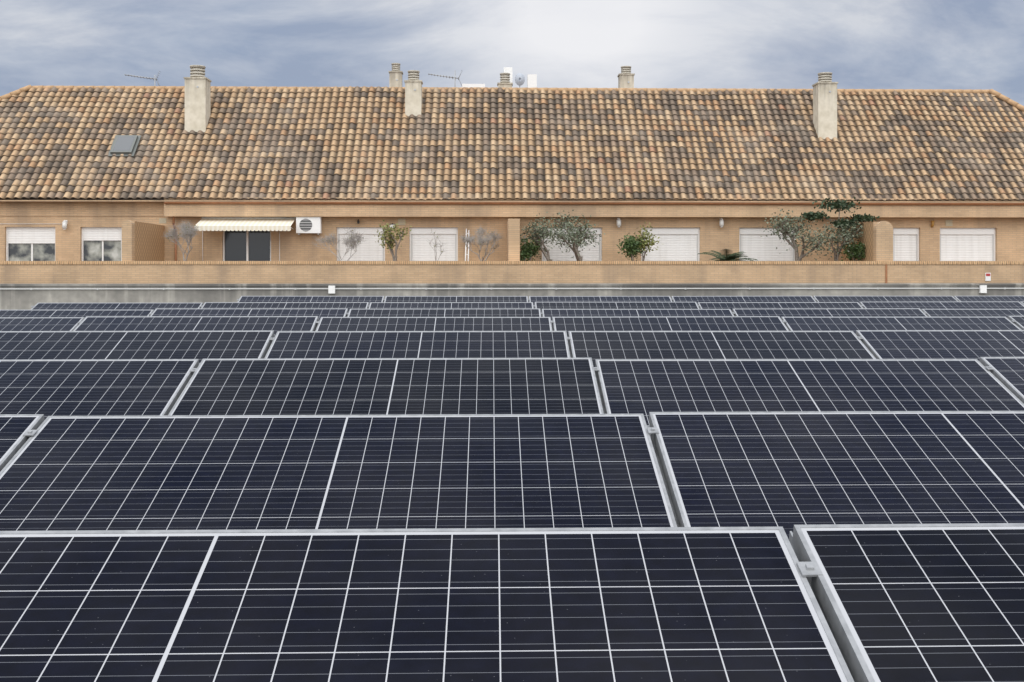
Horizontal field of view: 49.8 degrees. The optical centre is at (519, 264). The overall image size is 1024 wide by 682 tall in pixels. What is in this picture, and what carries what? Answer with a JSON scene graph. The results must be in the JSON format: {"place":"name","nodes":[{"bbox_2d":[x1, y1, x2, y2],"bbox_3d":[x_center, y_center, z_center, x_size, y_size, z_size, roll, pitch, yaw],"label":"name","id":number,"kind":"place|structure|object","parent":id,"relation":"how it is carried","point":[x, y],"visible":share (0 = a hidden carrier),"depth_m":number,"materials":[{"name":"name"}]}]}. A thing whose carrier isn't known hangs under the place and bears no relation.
{"place":"outdoors","nodes":[
{"label":"outdoors","id":0,"kind":"place"},
{"bbox_2d":[0,0,1023,105],"label":"sky","id":1,"kind":"structure","parent":0,"point":[738,44],"materials":[{"name":"grey"}]},
{"bbox_3d":[-0.029,3.848,1.118,80.000,4.496,32.237,0,0,-2],"label":"flat roof slab","id":2,"kind":"object","parent":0,"visible":0},
{"bbox_2d":[23,423,680,526],"bbox_3d":[-1.597,1.067,3.293,20.740,1.067,1.036,0,0,-2],"label":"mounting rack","id":3,"kind":"object","parent":2,"relation":"on","point":[652,431],"visible":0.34,"depth_m":3.60,"materials":[{"name":"metal"}]},
{"bbox_2d":[0,414,44,470],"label":"solar panel","id":4,"kind":"object","parent":3,"relation":"on","point":[14,428],"visible":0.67,"depth_m":3.64,"materials":[{"name":"glass"}]},
{"bbox_2d":[0,414,676,530],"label":"solar panel","id":5,"kind":"object","parent":3,"relation":"on","point":[224,472],"visible":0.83,"depth_m":3.39,"materials":[{"name":"glass"}]},
{"bbox_2d":[649,411,1023,538],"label":"solar panel","id":6,"kind":"object","parent":3,"relation":"on","point":[787,471],"visible":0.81,"depth_m":3.45,"materials":[{"name":"glass"}]},
{"bbox_2d":[0,283,1023,309],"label":"parapet wall","id":7,"kind":"structure","parent":2,"relation":"on","point":[18,299],"depth_m":16.97,"materials":[{"name":"grey concrete"}]},
{"bbox_2d":[0,285,1023,292],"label":"conduit and boxes","id":8,"kind":"object","parent":7,"relation":"attached to","point":[981,288],"visible":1,"depth_m":16.91,"materials":[{"name":"grey plastic"}]},
{"bbox_2d":[149,312,927,316],"bbox_3d":[-1.806,1.050,11.288,20.740,1.100,1.036,0,0,-2],"label":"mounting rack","id":9,"kind":"object","parent":2,"relation":"on","point":[734,313],"visible":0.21,"depth_m":11.69,"materials":[{"name":"metal"}]},
{"bbox_2d":[0,310,153,316],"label":"solar panel","id":10,"kind":"object","parent":9,"relation":"on","point":[44,313],"visible":0.19,"depth_m":11.57,"materials":[{"name":"glass"}]},
{"bbox_2d":[150,308,347,320],"bbox_3d":[-2.831,0.654,11.248,2.030,0.050,1.000,0,19,-1],"label":"solar panel","id":11,"kind":"object","parent":9,"relation":"on","point":[329,312],"visible":0.26,"depth_m":11.62,"materials":[{"name":"glass"}]},
{"bbox_2d":[347,308,540,316],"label":"solar panel","id":12,"kind":"object","parent":9,"relation":"on","point":[509,312],"visible":0.26,"depth_m":11.65,"materials":[{"name":"glass"}]},
{"bbox_2d":[542,309,733,320],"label":"solar panel","id":13,"kind":"object","parent":9,"relation":"on","point":[551,313],"visible":0.26,"depth_m":11.72,"materials":[{"name":"glass"}]},
{"bbox_2d":[732,308,927,317],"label":"solar panel","id":14,"kind":"object","parent":9,"relation":"on","point":[848,312],"visible":0.26,"depth_m":11.76,"materials":[{"name":"glass"}]},
{"bbox_2d":[921,309,1023,317],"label":"solar panel","id":15,"kind":"object","parent":9,"relation":"on","point":[972,312],"visible":0.28,"depth_m":11.81,"materials":[{"name":"glass"}]},
{"bbox_2d":[78,319,1016,330],"bbox_3d":[-1.754,1.042,9.289,20.740,1.115,1.036,0,0,-2],"label":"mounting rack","id":16,"kind":"object","parent":2,"relation":"on","point":[552,322],"visible":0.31,"depth_m":9.67,"materials":[{"name":"metal"}]},
{"bbox_2d":[0,317,84,330],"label":"solar panel","id":17,"kind":"object","parent":16,"relation":"on","point":[39,323],"visible":0.25,"depth_m":9.55,"materials":[{"name":"glass"}]},
{"bbox_2d":[73,316,317,334],"bbox_3d":[-2.781,0.642,9.250,2.030,0.050,1.000,0,19,-2],"label":"solar panel","id":18,"kind":"object","parent":16,"relation":"on","point":[188,323],"visible":0.26,"depth_m":9.55,"materials":[{"name":"glass"}]},
{"bbox_2d":[316,317,551,330],"bbox_3d":[-0.728,0.648,9.303,2.030,0.051,1.000,0,18,-1],"label":"solar panel","id":19,"kind":"object","parent":16,"relation":"on","point":[434,324],"visible":0.26,"depth_m":9.61,"materials":[{"name":"glass"}]},
{"bbox_2d":[552,316,788,336],"bbox_3d":[1.319,0.647,9.357,2.030,0.050,1.000,0,18,-2],"label":"solar panel","id":20,"kind":"object","parent":16,"relation":"on","point":[700,323],"visible":0.26,"depth_m":9.66,"materials":[{"name":"glass"}]},
{"bbox_2d":[781,317,1021,333],"bbox_3d":[3.366,0.649,9.415,2.030,0.052,1.000,0,18,-1],"label":"solar panel","id":21,"kind":"object","parent":16,"relation":"on","point":[853,324],"visible":0.25,"depth_m":9.72,"materials":[{"name":"glass"}]},
{"bbox_2d":[1008,316,1023,329],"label":"solar panel","id":22,"kind":"object","parent":16,"relation":"on","point":[1019,323],"visible":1,"depth_m":9.80,"materials":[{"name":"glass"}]},
{"bbox_2d":[263,334,863,357],"bbox_3d":[-1.701,1.047,7.290,20.740,1.105,1.036,0,0,-2],"label":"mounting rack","id":23,"kind":"object","parent":2,"relation":"on","point":[567,338],"visible":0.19,"depth_m":7.64,"materials":[{"name":"metal"}]},
{"bbox_2d":[0,330,273,362],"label":"solar panel","id":24,"kind":"object","parent":23,"relation":"on","point":[199,345],"visible":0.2,"depth_m":7.48,"materials":[{"name":"glass"}]},
{"bbox_2d":[265,331,569,357],"bbox_3d":[-0.675,0.655,7.306,2.030,0.050,1.000,0,19,-1],"label":"solar panel","id":25,"kind":"object","parent":23,"relation":"on","point":[419,344],"visible":0.26,"depth_m":7.54,"materials":[{"name":"glass"}]},
{"bbox_2d":[568,331,875,366],"bbox_3d":[1.373,0.654,7.363,2.030,0.050,1.000,0,18,-2],"label":"solar panel","id":26,"kind":"object","parent":23,"relation":"on","point":[593,345],"visible":0.28,"depth_m":7.58,"materials":[{"name":"glass"}]},
{"bbox_2d":[856,330,1023,360],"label":"solar panel","id":27,"kind":"object","parent":23,"relation":"on","point":[928,344],"visible":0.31,"depth_m":7.63,"materials":[{"name":"glass"}]},
{"bbox_2d":[190,363,993,413],"bbox_3d":[-1.649,1.059,5.292,20.740,1.081,1.036,0,0,-2],"label":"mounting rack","id":28,"kind":"object","parent":2,"relation":"on","point":[989,368],"visible":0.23,"depth_m":5.63,"materials":[{"name":"metal"}]},
{"bbox_2d":[0,359,198,418],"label":"solar panel","id":29,"kind":"object","parent":28,"relation":"on","point":[97,387],"visible":0.72,"depth_m":5.43,"materials":[{"name":"glass"}]},
{"bbox_2d":[168,358,603,414],"bbox_3d":[-0.624,0.675,5.307,2.030,0.050,1.000,0,19,-2],"label":"solar panel","id":30,"kind":"object","parent":28,"relation":"on","point":[330,386],"visible":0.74,"depth_m":5.44,"materials":[{"name":"glass"}]},
{"bbox_2d":[595,359,1023,424],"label":"solar panel","id":31,"kind":"object","parent":28,"relation":"on","point":[644,387],"visible":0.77,"depth_m":5.51,"materials":[{"name":"glass"}]},
{"bbox_2d":[979,357,1023,402],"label":"solar panel","id":32,"kind":"object","parent":28,"relation":"on","point":[1008,372],"visible":0.86,"depth_m":5.69,"materials":[{"name":"glass"}]},
{"bbox_2d":[789,531,856,681],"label":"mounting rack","id":33,"kind":"object","parent":2,"relation":"on","point":[809,570],"visible":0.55,"depth_m":1.86,"materials":[{"name":"metal"}]},
{"bbox_2d":[0,527,853,681],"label":"solar panel","id":34,"kind":"object","parent":33,"relation":"on","point":[675,604],"visible":1,"depth_m":1.76,"materials":[{"name":"glass"}]},
{"bbox_2d":[792,523,1023,681],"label":"solar panel","id":35,"kind":"object","parent":33,"relation":"on","point":[922,602],"visible":1,"depth_m":1.80,"materials":[{"name":"glass"}]},
{"bbox_3d":[1.216,1.049,13.367,14.590,1.103,1.036,0,0,-2],"label":"row of mounting racks","id":36,"kind":"object","parent":2,"relation":"on","visible":0},
{"bbox_2d":[30,303,202,309],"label":"solar panel","id":37,"kind":"object","parent":36,"relation":"on","point":[95,306],"visible":0.26,"depth_m":13.55,"materials":[{"name":"glass"}]},
{"bbox_2d":[201,302,368,312],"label":"solar panel","id":38,"kind":"object","parent":36,"relation":"on","point":[355,305],"visible":0.26,"depth_m":13.62,"materials":[{"name":"glass"}]},
{"bbox_2d":[368,302,532,308],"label":"solar panel","id":39,"kind":"object","parent":36,"relation":"on","point":[427,305],"visible":0.26,"depth_m":13.67,"materials":[{"name":"glass"}]},
{"bbox_2d":[535,302,699,312],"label":"solar panel","id":40,"kind":"object","parent":36,"relation":"on","point":[617,305],"visible":0.26,"depth_m":13.70,"materials":[{"name":"glass"}]},
{"bbox_2d":[698,302,862,310],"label":"solar panel","id":41,"kind":"object","parent":36,"relation":"on","point":[738,305],"visible":0.25,"depth_m":13.78,"materials":[{"name":"glass"}]},
{"bbox_2d":[859,301,1023,308],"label":"solar panel","id":42,"kind":"object","parent":36,"relation":"on","point":[976,305],"visible":0.3,"depth_m":13.81,"materials":[{"name":"glass"}]},
{"bbox_3d":[2.188,1.040,15.393,12.540,1.120,1.036,0,0,-2],"label":"row of mounting racks","id":43,"kind":"object","parent":2,"relation":"on","visible":0},
{"bbox_2d":[238,296,383,304],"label":"solar panel","id":44,"kind":"object","parent":43,"relation":"on","point":[369,299],"visible":0.26,"depth_m":15.60,"materials":[{"name":"glass"}]},
{"bbox_2d":[384,296,527,301],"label":"solar panel","id":45,"kind":"object","parent":43,"relation":"on","point":[456,298],"visible":0.26,"depth_m":15.66,"materials":[{"name":"glass"}]},
{"bbox_2d":[529,296,671,304],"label":"solar panel","id":46,"kind":"object","parent":43,"relation":"on","point":[533,299],"visible":0.26,"depth_m":15.71,"materials":[{"name":"glass"}]},
{"bbox_2d":[671,296,815,303],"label":"solar panel","id":47,"kind":"object","parent":43,"relation":"on","point":[697,299],"visible":0.26,"depth_m":15.76,"materials":[{"name":"glass"}]},
{"bbox_2d":[813,296,957,302],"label":"solar panel","id":48,"kind":"object","parent":43,"relation":"on","point":[858,299],"visible":0.26,"depth_m":15.81,"materials":[{"name":"glass"}]},
{"bbox_2d":[954,296,1023,301],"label":"solar panel","id":49,"kind":"object","parent":43,"relation":"on","point":[991,298],"visible":0.35,"depth_m":15.86,"materials":[{"name":"glass"}]},
{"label":"terrace floor","id":50,"kind":"structure","parent":0,"visible":0},
{"bbox_2d":[122,220,164,260],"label":"partition wall","id":51,"kind":"structure","parent":50,"relation":"on","point":[142,241],"depth_m":33.22,"materials":[{"name":"brick"}]},
{"bbox_2d":[163,220,202,260],"bbox_3d":[-10.349,-0.269,33.895,1.202,2.350,1.487,0,0,-27],"label":"tree","id":52,"kind":"object","parent":50,"relation":"on","point":[186,233],"visible":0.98,"depth_m":33.67,"materials":[{"name":"grey plant"}]},
{"bbox_2d":[312,226,368,260],"bbox_3d":[-5.593,-0.159,34.424,1.821,2.130,1.139,0,0,-21],"label":"shrub","id":53,"kind":"object","parent":50,"relation":"on","point":[349,240],"visible":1,"depth_m":34.52,"materials":[{"name":"grey plant"}]},
{"bbox_2d":[377,220,411,260],"bbox_3d":[-3.918,-0.226,33.931,0.949,2.263,1.027,0,0,39],"label":"tree","id":54,"kind":"object","parent":50,"relation":"on","point":[392,238],"visible":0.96,"depth_m":33.86,"materials":[{"name":"green plant"}]},
{"bbox_2d":[427,231,447,260],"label":"potted tree sapling","id":55,"kind":"object","parent":50,"relation":"on","point":[436,244],"visible":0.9,"depth_m":33.74,"materials":[{"name":"grey plant"}]},
{"bbox_2d":[465,229,469,260],"bbox_3d":[-1.691,-0.120,35.287,0.139,2.064,0.697,0,0,1],"label":"leaning ladder","id":56,"kind":"object","parent":50,"relation":"on","point":[468,245],"visible":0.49,"depth_m":35.40,"materials":[{"name":"white metal"}]},
{"bbox_2d":[459,224,502,260],"bbox_3d":[-1.189,-0.181,34.146,1.479,2.174,1.339,0,0,-2],"label":"tree","id":57,"kind":"object","parent":50,"relation":"on","point":[468,239],"visible":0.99,"depth_m":34.26,"materials":[{"name":"grey plant"}]},
{"bbox_2d":[0,216,1023,260],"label":"building wall","id":58,"kind":"structure","parent":50,"relation":"on","point":[716,237],"depth_m":35.73,"materials":[{"name":"brick"}]},
{"bbox_2d":[62,220,67,229],"bbox_3d":[-14.542,-1.257,35.270,0.150,0.310,0.211,0,0,-2],"label":"wall lamp","id":59,"kind":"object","parent":58,"relation":"attached to","point":[64,224],"depth_m":35.19,"materials":[{"name":"white glass"}]},
{"bbox_2d":[195,217,295,260],"bbox_3d":[-8.709,-0.657,35.076,3.002,1.725,0.895,0,0,-2],"label":"awning","id":60,"kind":"object","parent":58,"relation":"attached to","point":[245,223],"visible":0.92,"depth_m":34.90,"materials":[{"name":"fabric"}]},
{"bbox_2d":[279,231,279,260],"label":"facade cables","id":61,"kind":"object","parent":58,"relation":"attached to","point":[279,245],"visible":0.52,"depth_m":35.53,"materials":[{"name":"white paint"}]},
{"bbox_2d":[296,217,321,234],"bbox_3d":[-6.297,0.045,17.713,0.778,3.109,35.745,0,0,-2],"label":"air conditioner unit","id":62,"kind":"object","parent":58,"relation":"attached to","point":[308,224],"visible":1,"depth_m":35.25,"materials":[{"name":"white paint"}]},
{"bbox_2d":[6,227,994,260],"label":"windows and shutters","id":63,"kind":"structure","parent":58,"relation":"attached to","point":[673,244],"depth_m":35.83,"materials":[{"name":"white paint"}]},
{"bbox_2d":[0,86,1023,200],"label":"mansard roof tiles","id":64,"kind":"object","parent":58,"relation":"on","point":[463,143],"visible":1,"depth_m":37.30,"materials":[{"name":"ceramic"}]},
{"bbox_2d":[108,135,140,156],"bbox_3d":[-13.222,-3.964,36.900,0.860,0.796,0.823,0,0,-2],"label":"roof skylight","id":65,"kind":"object","parent":64,"relation":"on","point":[126,145],"visible":1,"depth_m":36.78,"materials":[{"name":"grey"}]},
{"bbox_2d":[183,65,211,131],"bbox_3d":[-11.068,-5.338,37.906,0.768,2.940,0.733,0,0,-2],"label":"chimney","id":66,"kind":"object","parent":64,"relation":"on","point":[197,99],"visible":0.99,"depth_m":37.57,"materials":[{"name":"paint"}]},
{"bbox_2d":[404,70,422,118],"bbox_3d":[-3.714,-5.633,38.672,0.619,2.284,0.591,0,0,-2],"label":"chimney","id":67,"kind":"object","parent":64,"relation":"on","point":[413,94],"visible":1,"depth_m":38.41,"materials":[{"name":"paint"}]},
{"bbox_2d":[0,85,1023,111],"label":"ridge and hip tiles","id":68,"kind":"structure","parent":64,"relation":"on","point":[1017,105],"depth_m":39.73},
{"bbox_2d":[124,72,159,85],"bbox_3d":[-13.589,-6.415,39.728,1.249,1.082,0.400,0,0,-2],"label":"tv antenna","id":69,"kind":"object","parent":68,"relation":"on","point":[154,78],"visible":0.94,"depth_m":39.73,"materials":[{"name":"grey metal"}]},
{"bbox_2d":[389,63,402,86],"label":"chimney","id":70,"kind":"object","parent":68,"relation":"on","point":[395,76],"visible":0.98,"depth_m":41.41,"materials":[{"name":"paint"}]},
{"bbox_2d":[428,70,461,86],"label":"tv antenna","id":71,"kind":"object","parent":68,"relation":"on","point":[446,76],"visible":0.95,"depth_m":40.01,"materials":[{"name":"grey metal"}]},
{"bbox_2d":[462,67,536,87],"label":"roof dish and boxes","id":72,"kind":"object","parent":68,"relation":"on","point":[531,80],"visible":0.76,"depth_m":41.24,"materials":[{"name":"white paint"}]},
{"bbox_2d":[497,73,512,87],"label":"chimney","id":73,"kind":"object","parent":68,"relation":"on","point":[504,80],"visible":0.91,"depth_m":41.59,"materials":[{"name":"paint"}]},
{"bbox_2d":[617,66,634,87],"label":"chimney","id":74,"kind":"object","parent":68,"relation":"on","point":[626,78],"visible":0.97,"depth_m":41.64,"materials":[{"name":"paint"}]},
{"bbox_2d":[812,72,837,138],"bbox_3d":[10.608,-5.167,38.277,0.716,2.929,0.683,0,0,-2],"label":"chimney","id":75,"kind":"object","parent":64,"relation":"on","point":[825,105],"visible":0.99,"depth_m":37.97,"materials":[{"name":"paint"}]},
{"bbox_2d":[0,197,1023,217],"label":"facade brick band","id":76,"kind":"object","parent":58,"relation":"attached to","point":[351,210],"visible":0.79,"depth_m":35.39,"materials":[{"name":"orange brick"}]},
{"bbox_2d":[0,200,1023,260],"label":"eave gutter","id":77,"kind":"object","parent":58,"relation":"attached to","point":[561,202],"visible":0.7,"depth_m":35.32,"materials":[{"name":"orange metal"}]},
{"bbox_2d":[159,218,952,225],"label":"wall vents","id":78,"kind":"object","parent":58,"relation":"attached to","point":[402,222],"depth_m":35.64,"materials":[{"name":"beige"}]},
{"bbox_2d":[617,218,620,226],"bbox_3d":[3.216,-1.349,35.735,0.150,0.310,0.211,0,0,-2],"label":"wall lamp","id":79,"kind":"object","parent":58,"relation":"attached to","point":[618,222],"depth_m":35.65,"materials":[{"name":"white glass"}]},
{"bbox_2d":[719,218,723,226],"bbox_3d":[6.561,-1.349,35.823,0.150,0.310,0.211,0,0,-2],"label":"wall lamp","id":80,"kind":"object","parent":58,"relation":"attached to","point":[721,222],"depth_m":35.74,"materials":[{"name":"white glass"}]},
{"bbox_2d":[507,219,519,260],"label":"partition wall","id":81,"kind":"structure","parent":50,"relation":"on","point":[513,239],"depth_m":32.80,"materials":[{"name":"brick"}]},
{"bbox_2d":[520,237,545,260],"bbox_3d":[0.199,0.025,34.085,1.131,1.761,0.742,0,0,-29],"label":"potted shrub","id":82,"kind":"object","parent":50,"relation":"on","point":[526,251],"visible":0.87,"depth_m":34.04,"materials":[{"name":"green plant"}]},
{"bbox_2d":[520,214,561,260],"bbox_3d":[0.569,-0.362,34.445,1.361,2.536,1.813,0,0,-24],"label":"potted olive","id":83,"kind":"object","parent":50,"relation":"on","point":[537,234],"visible":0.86,"depth_m":34.18,"materials":[{"name":"green plant"}]},
{"bbox_2d":[539,210,604,260],"bbox_3d":[1.532,-0.403,33.962,1.993,2.618,2.841,0,0,24],"label":"potted olive","id":84,"kind":"object","parent":50,"relation":"on","point":[575,238],"visible":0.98,"depth_m":33.92,"materials":[{"name":"green plant"}]},
{"bbox_2d":[616,233,648,260],"bbox_3d":[3.527,-0.065,34.523,0.916,1.940,0.825,0,0,-31],"label":"potted shrub","id":85,"kind":"object","parent":50,"relation":"on","point":[631,246],"visible":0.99,"depth_m":34.43,"materials":[{"name":"green plant"}]},
{"bbox_2d":[632,222,658,260],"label":"potted tree","id":86,"kind":"object","parent":50,"relation":"on","point":[652,242],"visible":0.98,"depth_m":34.47,"materials":[{"name":"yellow plant"}]},
{"bbox_2d":[697,249,757,260],"bbox_3d":[6.447,0.216,34.224,1.868,1.380,2.064,0,0,43],"label":"potted cycad","id":87,"kind":"object","parent":50,"relation":"on","point":[726,255],"visible":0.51,"depth_m":34.04,"materials":[{"name":"green plant"}]},
{"bbox_2d":[760,208,843,260],"bbox_3d":[8.606,-0.436,34.005,1.743,2.682,2.653,0,0,-41],"label":"potted olive","id":88,"kind":"object","parent":50,"relation":"on","point":[784,229],"visible":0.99,"depth_m":33.99,"materials":[{"name":"green plant"}]},
{"bbox_2d":[812,209,865,260],"bbox_3d":[10.017,-0.402,33.982,1.903,2.615,1.314,0,0,-19],"label":"potted olive","id":89,"kind":"object","parent":50,"relation":"on","point":[846,236],"visible":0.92,"depth_m":33.97,"materials":[{"name":"green plant"}]},
{"bbox_2d":[800,196,879,260],"bbox_3d":[9.895,-0.593,34.139,2.348,2.997,1.260,0,0,-12],"label":"potted pine","id":90,"kind":"object","parent":50,"relation":"on","point":[838,204],"visible":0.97,"depth_m":34.06,"materials":[{"name":"green plant"}]},
{"bbox_2d":[839,238,865,260],"bbox_3d":[10.393,-0.022,33.999,1.092,1.856,0.960,0,0,28],"label":"potted shrub","id":91,"kind":"object","parent":50,"relation":"on","point":[857,251],"visible":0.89,"depth_m":33.96,"materials":[{"name":"green plant"}]},
{"bbox_2d":[842,221,892,260],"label":"partition wall","id":92,"kind":"structure","parent":50,"relation":"on","point":[876,238],"depth_m":32.82,"materials":[{"name":"brick"}]},
{"label":"ground","id":93,"kind":"structure","parent":0,"visible":0},
{"bbox_2d":[0,264,1023,283],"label":"brick terrace wall","id":94,"kind":"structure","parent":93,"relation":"on","point":[409,273],"depth_m":32.49,"materials":[{"name":"beige brick"}]},
{"bbox_2d":[0,261,1023,263],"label":"wall coping","id":95,"kind":"object","parent":94,"relation":"on","point":[511,262],"visible":1,"depth_m":32.48,"materials":[{"name":"concrete"}]},
{"bbox_2d":[885,264,886,282],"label":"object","id":96,"kind":"structure","parent":94,"relation":"attached to","point":[885,273],"depth_m":32.77,"materials":[{"name":"orange metal"}]},
{"bbox_2d":[985,273,990,280],"bbox_3d":[13.966,0.377,32.859,0.160,0.240,0.020,0,0,-2],"label":"wall sign","id":97,"kind":"object","parent":94,"relation":"attached to","point":[987,276],"visible":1,"depth_m":32.85,"materials":[{"name":"white paint"}]}
]}

